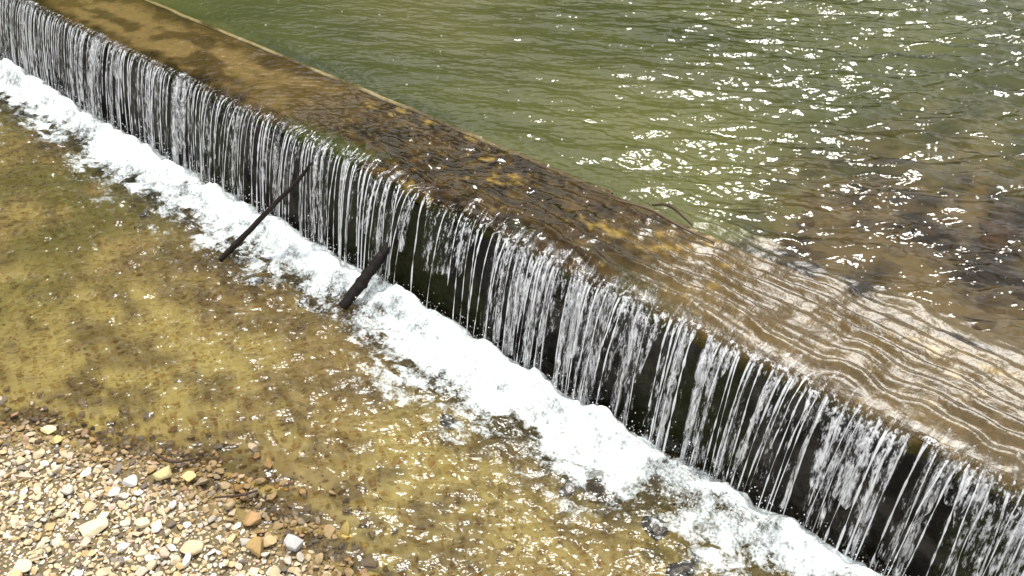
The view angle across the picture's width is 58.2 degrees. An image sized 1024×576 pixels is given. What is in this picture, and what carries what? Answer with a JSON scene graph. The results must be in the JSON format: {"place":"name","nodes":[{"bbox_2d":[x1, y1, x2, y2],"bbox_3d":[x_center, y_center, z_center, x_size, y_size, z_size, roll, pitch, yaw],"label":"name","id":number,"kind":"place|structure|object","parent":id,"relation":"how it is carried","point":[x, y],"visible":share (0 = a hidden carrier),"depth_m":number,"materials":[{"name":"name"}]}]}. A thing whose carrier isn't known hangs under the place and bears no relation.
{"place":"outdoors","nodes":[
{"label":"outdoors","id":0,"kind":"place"},
{"bbox_2d":[0,51,903,575],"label":"pool water","id":1,"kind":"structure","parent":0,"point":[116,313],"depth_m":4.66,"materials":[{"name":"liquid"}]},
{"bbox_2d":[248,274,258,280],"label":"wet rock","id":2,"kind":"object","parent":1,"relation":"in","point":[252,276],"visible":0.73,"depth_m":5.57,"materials":[{"name":"stone"}]},
{"bbox_2d":[0,58,888,575],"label":"foam","id":3,"kind":"object","parent":1,"relation":"on","point":[446,334],"visible":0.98,"depth_m":4.82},
{"bbox_2d":[219,162,311,261],"bbox_3d":[-1.514,-0.461,5.632,0.648,0.617,0.048,-8,35,-12],"label":"driftwood branch","id":4,"kind":"object","parent":3,"relation":"on","point":[240,239],"visible":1,"depth_m":5.64,"materials":[{"name":"brown plant"}]},
{"bbox_2d":[338,225,405,309],"bbox_3d":[-0.794,-0.111,5.252,0.452,0.439,0.079,-18,38,-24],"label":"driftwood branch","id":5,"kind":"object","parent":3,"relation":"on","point":[361,282],"visible":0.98,"depth_m":5.23,"materials":[{"name":"brown plant"}]},
{"bbox_2d":[442,418,453,424],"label":"wet rock","id":6,"kind":"object","parent":1,"relation":"in","point":[448,421],"visible":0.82,"depth_m":4.53,"materials":[{"name":"stone"}]},
{"bbox_2d":[0,53,905,575],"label":"spray droplets","id":7,"kind":"object","parent":1,"relation":"on","point":[142,139],"visible":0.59,"depth_m":4.85,"materials":[{"name":"liquid"}]},
{"bbox_2d":[562,479,576,493],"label":"wet rock","id":8,"kind":"object","parent":1,"relation":"in","point":[569,486],"visible":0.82,"depth_m":4.17,"materials":[{"name":"stone"}]},
{"bbox_2d":[646,517,668,533],"bbox_3d":[0.627,1.039,4.006,0.099,0.060,0.136,-19,37,-32],"label":"wet rock","id":9,"kind":"object","parent":1,"relation":"in","point":[657,527],"visible":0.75,"depth_m":3.98,"materials":[{"name":"stone"}]},
{"bbox_2d":[670,565,690,575],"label":"wet rock","id":10,"kind":"object","parent":1,"relation":"in","point":[680,570],"visible":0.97,"depth_m":3.80,"materials":[{"name":"stone"}]},
{"bbox_2d":[0,0,1023,575],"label":"falling water","id":11,"kind":"structure","parent":0,"point":[574,310],"depth_m":4.48,"materials":[{"name":"liquid"}]},
{"bbox_2d":[0,0,1023,575],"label":"riverbed ground","id":12,"kind":"structure","parent":0,"point":[900,302],"depth_m":4.29,"materials":[{"name":"gravel"}]},
{"bbox_2d":[0,523,6,531],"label":"pebble","id":13,"kind":"object","parent":12,"relation":"on","point":[3,527],"visible":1,"depth_m":3.89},
{"bbox_2d":[3,531,10,538],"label":"pebble","id":14,"kind":"object","parent":12,"relation":"on","point":[6,535],"visible":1,"depth_m":3.86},
{"bbox_2d":[5,498,16,506],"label":"pebble","id":15,"kind":"object","parent":12,"relation":"on","point":[10,502],"visible":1,"depth_m":4.01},
{"bbox_2d":[10,518,18,527],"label":"pebble","id":16,"kind":"object","parent":12,"relation":"on","point":[14,522],"visible":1,"depth_m":3.91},
{"bbox_2d":[11,559,31,573],"bbox_3d":[-1.973,1.126,3.710,0.088,0.033,0.075,-1,37,7],"label":"stone","id":17,"kind":"object","parent":12,"relation":"on","point":[23,566],"visible":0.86,"depth_m":3.70,"materials":[{"name":"stone"}]},
{"bbox_2d":[17,465,26,469],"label":"pebble","id":18,"kind":"object","parent":12,"relation":"on","point":[22,467],"visible":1,"depth_m":4.21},
{"bbox_2d":[16,456,28,464],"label":"pebble","id":19,"kind":"object","parent":12,"relation":"on","point":[20,460],"visible":1,"depth_m":4.23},
{"bbox_2d":[19,471,29,478],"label":"pebble","id":20,"kind":"object","parent":12,"relation":"on","point":[25,474],"visible":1,"depth_m":4.17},
{"bbox_2d":[23,539,32,544],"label":"pebble","id":21,"kind":"object","parent":12,"relation":"on","point":[28,542],"visible":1,"depth_m":3.83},
{"bbox_2d":[29,566,37,574],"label":"pebble","id":22,"kind":"object","parent":12,"relation":"on","point":[33,570],"visible":1,"depth_m":3.70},
{"bbox_2d":[33,486,40,494],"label":"pebble","id":23,"kind":"object","parent":12,"relation":"on","point":[37,490],"visible":1,"depth_m":4.08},
{"bbox_2d":[32,534,41,540],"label":"pebble","id":24,"kind":"object","parent":12,"relation":"on","point":[36,538],"visible":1,"depth_m":3.86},
{"bbox_2d":[26,536,50,554],"bbox_3d":[-1.934,1.057,3.772,0.023,0.021,0.121,16,38,22],"label":"twig","id":25,"kind":"object","parent":12,"relation":"on","point":[38,547],"visible":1,"depth_m":3.76,"materials":[{"name":"wood"}]},
{"bbox_2d":[33,449,44,458],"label":"pebble","id":26,"kind":"object","parent":12,"relation":"on","point":[38,453],"visible":1,"depth_m":4.29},
{"bbox_2d":[36,508,44,515],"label":"pebble","id":27,"kind":"object","parent":12,"relation":"on","point":[39,511],"visible":1,"depth_m":3.97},
{"bbox_2d":[40,460,48,466],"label":"pebble","id":28,"kind":"object","parent":12,"relation":"on","point":[45,463],"visible":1,"depth_m":4.24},
{"bbox_2d":[40,425,55,434],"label":"stone","id":29,"kind":"object","parent":12,"relation":"on","point":[49,429],"visible":1,"depth_m":4.44,"materials":[{"name":"stone"}]},
{"bbox_2d":[50,537,59,546],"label":"pebble","id":30,"kind":"object","parent":12,"relation":"on","point":[55,542],"visible":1,"depth_m":3.84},
{"bbox_2d":[52,465,61,473],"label":"pebble","id":31,"kind":"object","parent":12,"relation":"on","point":[57,468],"visible":1,"depth_m":4.20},
{"bbox_2d":[53,509,66,516],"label":"pebble","id":32,"kind":"object","parent":12,"relation":"on","point":[61,512],"visible":1,"depth_m":3.97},
{"bbox_2d":[59,450,67,457],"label":"pebble","id":33,"kind":"object","parent":12,"relation":"on","point":[63,453],"visible":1,"depth_m":4.30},
{"bbox_2d":[61,439,68,446],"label":"pebble","id":34,"kind":"object","parent":12,"relation":"on","point":[65,442],"visible":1,"depth_m":4.36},
{"bbox_2d":[60,484,73,494],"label":"pebble","id":35,"kind":"object","parent":12,"relation":"on","point":[67,489],"visible":1,"depth_m":4.07,"materials":[{"name":"stone"}]},
{"bbox_2d":[65,452,73,459],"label":"pebble","id":36,"kind":"object","parent":12,"relation":"on","point":[69,455],"visible":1,"depth_m":4.29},
{"bbox_2d":[72,569,82,575],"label":"pebble","id":37,"kind":"object","parent":12,"relation":"on","point":[75,572],"visible":1,"depth_m":3.71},
{"bbox_2d":[77,439,84,446],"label":"pebble","id":38,"kind":"object","parent":12,"relation":"on","point":[80,442],"visible":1,"depth_m":4.38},
{"bbox_2d":[80,537,90,546],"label":"pebble","id":39,"kind":"object","parent":12,"relation":"on","point":[85,541],"visible":1,"depth_m":3.84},
{"bbox_2d":[80,467,91,477],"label":"pebble","id":40,"kind":"object","parent":12,"relation":"on","point":[84,473],"visible":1,"depth_m":4.20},
{"bbox_2d":[82,550,89,557],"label":"pebble","id":41,"kind":"object","parent":12,"relation":"on","point":[85,553],"visible":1,"depth_m":3.79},
{"bbox_2d":[83,501,95,511],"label":"pebble","id":42,"kind":"object","parent":12,"relation":"on","point":[89,506],"visible":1,"depth_m":4.01,"materials":[{"name":"stone"}]},
{"bbox_2d":[86,549,95,556],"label":"pebble","id":43,"kind":"object","parent":12,"relation":"on","point":[92,552],"visible":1,"depth_m":3.79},
{"bbox_2d":[78,516,108,538],"bbox_3d":[-1.776,1.014,3.913,0.113,0.041,0.091,-25,42,-31],"label":"stone","id":44,"kind":"object","parent":12,"relation":"on","point":[91,529],"visible":1,"depth_m":3.89,"materials":[{"name":"stone"}]},
{"bbox_2d":[92,468,101,474],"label":"pebble","id":45,"kind":"object","parent":12,"relation":"on","point":[96,471],"visible":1,"depth_m":4.20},
{"bbox_2d":[92,445,103,453],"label":"pebble","id":46,"kind":"object","parent":12,"relation":"on","point":[98,449],"visible":1,"depth_m":4.34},
{"bbox_2d":[97,512,109,517],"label":"stone","id":47,"kind":"object","parent":12,"relation":"on","point":[105,514],"visible":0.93,"depth_m":3.96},
{"bbox_2d":[108,503,115,510],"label":"pebble","id":48,"kind":"object","parent":12,"relation":"on","point":[112,506],"visible":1,"depth_m":4.02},
{"bbox_2d":[110,447,116,455],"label":"pebble","id":49,"kind":"object","parent":12,"relation":"on","point":[113,450],"visible":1,"depth_m":4.34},
{"bbox_2d":[108,487,119,496],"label":"pebble","id":50,"kind":"object","parent":12,"relation":"on","point":[115,491],"visible":1,"depth_m":4.08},
{"bbox_2d":[111,462,121,474],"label":"pebble","id":51,"kind":"object","parent":12,"relation":"on","point":[116,468],"visible":1,"depth_m":4.21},
{"bbox_2d":[118,555,123,566],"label":"pebble","id":52,"kind":"object","parent":12,"relation":"on","point":[121,560],"visible":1,"depth_m":3.76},
{"bbox_2d":[117,500,124,507],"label":"pebble","id":53,"kind":"object","parent":12,"relation":"on","point":[120,503],"visible":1,"depth_m":4.04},
{"bbox_2d":[117,542,129,551],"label":"pebble","id":54,"kind":"object","parent":12,"relation":"on","point":[122,546],"visible":1,"depth_m":3.82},
{"bbox_2d":[119,493,128,498],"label":"pebble","id":55,"kind":"object","parent":12,"relation":"on","point":[123,495],"visible":1,"depth_m":4.08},
{"bbox_2d":[120,519,130,526],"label":"pebble","id":56,"kind":"object","parent":12,"relation":"on","point":[125,522],"visible":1,"depth_m":3.94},
{"bbox_2d":[121,474,137,486],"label":"stone","id":57,"kind":"object","parent":12,"relation":"on","point":[130,481],"visible":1,"depth_m":4.14,"materials":[{"name":"stone"}]},
{"bbox_2d":[133,490,143,494],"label":"pebble","id":58,"kind":"object","parent":12,"relation":"on","point":[138,492],"visible":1,"depth_m":4.09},
{"bbox_2d":[134,566,147,575],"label":"pebble","id":59,"kind":"object","parent":12,"relation":"on","point":[141,570],"visible":1,"depth_m":3.72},
{"bbox_2d":[143,501,150,512],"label":"pebble","id":60,"kind":"object","parent":12,"relation":"on","point":[147,507],"visible":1,"depth_m":3.99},
{"bbox_2d":[145,555,154,561],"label":"pebble","id":61,"kind":"object","parent":12,"relation":"on","point":[148,558],"visible":0.98,"depth_m":3.79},
{"bbox_2d":[146,467,155,473],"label":"pebble","id":62,"kind":"object","parent":12,"relation":"on","point":[151,470],"visible":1,"depth_m":4.21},
{"bbox_2d":[146,559,156,570],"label":"pebble","id":63,"kind":"object","parent":12,"relation":"on","point":[151,564],"visible":1,"depth_m":3.75,"materials":[{"name":"stone"}]},
{"bbox_2d":[151,520,161,532],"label":"pebble","id":64,"kind":"object","parent":12,"relation":"on","point":[156,527],"visible":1,"depth_m":3.92,"materials":[{"name":"stone"}]},
{"bbox_2d":[154,448,162,458],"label":"pebble","id":65,"kind":"object","parent":12,"relation":"on","point":[159,451],"visible":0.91,"depth_m":4.32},
{"bbox_2d":[157,508,165,514],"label":"pebble","id":66,"kind":"object","parent":12,"relation":"on","point":[160,511],"visible":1,"depth_m":4.00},
{"bbox_2d":[152,465,171,480],"bbox_3d":[-1.583,0.846,4.179,0.086,0.060,0.084,-7,38,-2],"label":"stone","id":67,"kind":"object","parent":12,"relation":"on","point":[163,473],"visible":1,"depth_m":4.15,"materials":[{"name":"stone"}]},
{"bbox_2d":[159,546,168,557],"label":"pebble","id":68,"kind":"object","parent":12,"relation":"on","point":[163,552],"visible":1,"depth_m":3.80,"materials":[{"name":"stone"}]},
{"bbox_2d":[167,521,175,527],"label":"pebble","id":69,"kind":"object","parent":12,"relation":"on","point":[171,524],"visible":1,"depth_m":3.94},
{"bbox_2d":[168,544,175,550],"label":"pebble","id":70,"kind":"object","parent":12,"relation":"on","point":[171,547],"visible":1,"depth_m":3.83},
{"bbox_2d":[168,501,176,509],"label":"pebble","id":71,"kind":"object","parent":12,"relation":"on","point":[173,504],"visible":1,"depth_m":4.03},
{"bbox_2d":[153,452,195,463],"bbox_3d":[-1.581,0.787,4.252,0.210,0.050,0.081,5,35,7],"label":"twig","id":72,"kind":"object","parent":12,"relation":"on","point":[170,460],"visible":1,"depth_m":4.23,"materials":[{"name":"wood"}]},
{"bbox_2d":[170,555,181,565],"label":"pebble","id":73,"kind":"object","parent":12,"relation":"on","point":[175,560],"visible":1,"depth_m":3.78,"materials":[{"name":"stone"}]},
{"bbox_2d":[171,478,180,483],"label":"pebble","id":74,"kind":"object","parent":12,"relation":"on","point":[175,481],"visible":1,"depth_m":4.15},
{"bbox_2d":[173,537,179,544],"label":"pebble","id":75,"kind":"object","parent":12,"relation":"on","point":[176,540],"visible":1,"depth_m":3.86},
{"bbox_2d":[175,562,183,569],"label":"pebble","id":76,"kind":"object","parent":12,"relation":"on","point":[179,565],"visible":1,"depth_m":3.75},
{"bbox_2d":[172,462,186,467],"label":"pebble","id":77,"kind":"object","parent":12,"relation":"on","point":[180,465],"visible":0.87,"depth_m":4.24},
{"bbox_2d":[182,552,190,567],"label":"pebble","id":78,"kind":"object","parent":12,"relation":"on","point":[186,560],"visible":1,"depth_m":3.76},
{"bbox_2d":[181,471,195,481],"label":"stone","id":79,"kind":"object","parent":12,"relation":"on","point":[188,476],"visible":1,"depth_m":4.17,"materials":[{"name":"stone"}]},
{"bbox_2d":[0,396,381,575],"bbox_3d":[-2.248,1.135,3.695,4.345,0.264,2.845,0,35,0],"label":"gravel","id":80,"kind":"structure","parent":12,"relation":"on","point":[329,531],"depth_m":4.01,"materials":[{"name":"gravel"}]},
{"bbox_2d":[28,553,39,561],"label":"pebble","id":81,"kind":"object","parent":80,"relation":"on","point":[33,557],"visible":1,"depth_m":3.75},
{"bbox_2d":[35,492,41,500],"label":"pebble","id":82,"kind":"object","parent":80,"relation":"on","point":[38,496],"visible":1,"depth_m":4.04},
{"bbox_2d":[45,523,55,530],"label":"pebble","id":83,"kind":"object","parent":80,"relation":"on","point":[49,526],"visible":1,"depth_m":3.91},
{"bbox_2d":[50,435,62,443],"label":"stone","id":84,"kind":"object","parent":80,"relation":"on","point":[56,439],"visible":1,"depth_m":4.36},
{"bbox_2d":[96,567,111,575],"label":"pebble","id":85,"kind":"object","parent":80,"relation":"on","point":[105,571],"visible":1,"depth_m":3.70,"materials":[{"name":"stone"}]},
{"bbox_2d":[134,517,149,528],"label":"stone","id":86,"kind":"object","parent":80,"relation":"on","point":[142,522],"visible":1,"depth_m":3.92,"materials":[{"name":"stone"}]},
{"bbox_2d":[135,546,148,556],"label":"pebble","id":87,"kind":"object","parent":80,"relation":"on","point":[143,551],"visible":1,"depth_m":3.80,"materials":[{"name":"stone"}]},
{"bbox_2d":[207,490,215,497],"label":"pebble","id":88,"kind":"object","parent":80,"relation":"on","point":[211,493],"visible":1,"depth_m":4.13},
{"bbox_2d":[214,490,257,498],"bbox_3d":[-1.225,0.919,4.082,0.188,0.026,0.035,-9,35,-12],"label":"twig","id":89,"kind":"object","parent":80,"relation":"on","point":[239,495],"visible":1,"depth_m":4.07,"materials":[{"name":"wood"}]},
{"bbox_2d":[180,540,202,555],"bbox_3d":[-1.331,1.080,3.817,0.103,0.044,0.070,10,36,14],"label":"stone","id":90,"kind":"object","parent":12,"relation":"on","point":[193,547],"visible":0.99,"depth_m":3.80,"materials":[{"name":"stone"}]},
{"bbox_2d":[188,504,197,510],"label":"pebble","id":91,"kind":"object","parent":12,"relation":"on","point":[192,507],"visible":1,"depth_m":4.03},
{"bbox_2d":[195,477,207,484],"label":"pebble","id":92,"kind":"object","parent":12,"relation":"on","point":[202,481],"visible":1,"depth_m":4.16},
{"bbox_2d":[202,506,208,512],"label":"pebble","id":93,"kind":"object","parent":12,"relation":"on","point":[205,509],"visible":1,"depth_m":4.02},
{"bbox_2d":[207,515,216,522],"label":"pebble","id":94,"kind":"object","parent":12,"relation":"on","point":[212,518],"visible":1,"depth_m":3.97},
{"bbox_2d":[222,559,228,566],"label":"pebble","id":95,"kind":"object","parent":12,"relation":"on","point":[225,563],"visible":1,"depth_m":3.75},
{"bbox_2d":[223,501,235,509],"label":"pebble","id":96,"kind":"object","parent":12,"relation":"on","point":[229,505],"visible":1,"depth_m":4.01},
{"bbox_2d":[226,533,235,543],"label":"pebble","id":97,"kind":"object","parent":12,"relation":"on","point":[230,538],"visible":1,"depth_m":3.88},
{"bbox_2d":[228,508,236,516],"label":"pebble","id":98,"kind":"object","parent":12,"relation":"on","point":[232,511],"visible":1,"depth_m":4.01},
{"bbox_2d":[232,522,240,529],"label":"pebble","id":99,"kind":"object","parent":12,"relation":"on","point":[237,525],"visible":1,"depth_m":3.96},
{"bbox_2d":[234,561,242,570],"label":"pebble","id":100,"kind":"object","parent":12,"relation":"on","point":[238,566],"visible":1,"depth_m":3.76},
{"bbox_2d":[238,559,247,565],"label":"pebble","id":101,"kind":"object","parent":12,"relation":"on","point":[243,562],"visible":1,"depth_m":3.77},
{"bbox_2d":[239,538,249,546],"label":"pebble","id":102,"kind":"object","parent":12,"relation":"on","point":[243,541],"visible":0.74,"depth_m":3.85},
{"bbox_2d":[243,510,260,525],"bbox_3d":[-1.130,1.000,3.980,0.078,0.053,0.078,29,44,35],"label":"stone","id":103,"kind":"object","parent":12,"relation":"on","point":[252,518],"visible":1,"depth_m":3.96,"materials":[{"name":"stone"}]},
{"bbox_2d":[248,567,259,575],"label":"pebble","id":104,"kind":"object","parent":12,"relation":"on","point":[255,571],"visible":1,"depth_m":3.74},
{"bbox_2d":[246,537,263,557],"bbox_3d":[-1.074,1.082,3.831,0.070,0.062,0.086,-1,35,-1],"label":"stone","id":105,"kind":"object","parent":12,"relation":"on","point":[254,545],"visible":1,"depth_m":3.82,"materials":[{"name":"stone"}]},
{"bbox_2d":[263,535,276,546],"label":"pebble","id":106,"kind":"object","parent":12,"relation":"on","point":[268,540],"visible":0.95,"depth_m":3.87,"materials":[{"name":"stone"}]},
{"bbox_2d":[272,521,283,529],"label":"pebble","id":107,"kind":"object","parent":12,"relation":"on","point":[277,525],"visible":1,"depth_m":3.97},
{"bbox_2d":[283,556,291,564],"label":"pebble","id":108,"kind":"object","parent":12,"relation":"on","point":[287,560],"visible":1,"depth_m":3.80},
{"bbox_2d":[287,567,296,572],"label":"pebble","id":109,"kind":"object","parent":12,"relation":"on","point":[291,569],"visible":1,"depth_m":3.76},
{"bbox_2d":[284,534,303,551],"bbox_3d":[-0.920,1.074,3.869,0.080,0.054,0.063,8,38,19],"label":"stone","id":110,"kind":"object","parent":12,"relation":"on","point":[294,543],"visible":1,"depth_m":3.85,"materials":[{"name":"stone"}]},
{"bbox_2d":[296,551,304,561],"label":"pebble","id":111,"kind":"object","parent":12,"relation":"on","point":[300,557],"visible":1,"depth_m":3.82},
{"bbox_2d":[315,553,322,563],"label":"pebble","id":112,"kind":"object","parent":12,"relation":"on","point":[318,558],"visible":1,"depth_m":3.81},
{"bbox_2d":[339,521,349,535],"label":"submerged stones","id":113,"kind":"object","parent":12,"relation":"on","point":[344,529],"visible":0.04,"depth_m":3.98,"materials":[{"name":"stone"}]},
{"bbox_2d":[0,0,1023,575],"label":"weir","id":114,"kind":"object","parent":12,"relation":"on","point":[560,226],"visible":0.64,"depth_m":4.54,"materials":[{"name":"concrete"}]},
{"bbox_2d":[966,321,981,329],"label":"cobble","id":115,"kind":"object","parent":12,"relation":"on","point":[974,326],"visible":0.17,"depth_m":4.34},
{"bbox_2d":[167,0,1023,435],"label":"river water","id":116,"kind":"structure","parent":0,"point":[879,142],"depth_m":5.92,"materials":[{"name":"liquid"}]},
{"bbox_2d":[616,199,714,242],"bbox_3d":[0.775,-0.354,4.672,0.039,0.026,0.613,-29,44,-36],"label":"twig","id":117,"kind":"object","parent":116,"relation":"on","point":[666,219],"visible":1,"depth_m":4.65,"materials":[{"name":"wood"}]},
{"bbox_2d":[652,203,692,225],"bbox_3d":[0.822,-0.386,4.676,0.257,0.053,0.032,28,44,35],"label":"twig","id":118,"kind":"object","parent":116,"relation":"on","point":[674,209],"visible":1,"depth_m":4.67,"materials":[{"name":"wood"}]},
{"label":"pebble","id":119,"kind":"object","parent":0,"visible":0},
{"bbox_2d":[90,490,103,498],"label":"pebble","id":120,"kind":"object","parent":119,"relation":"on","point":[94,496],"visible":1,"depth_m":4.07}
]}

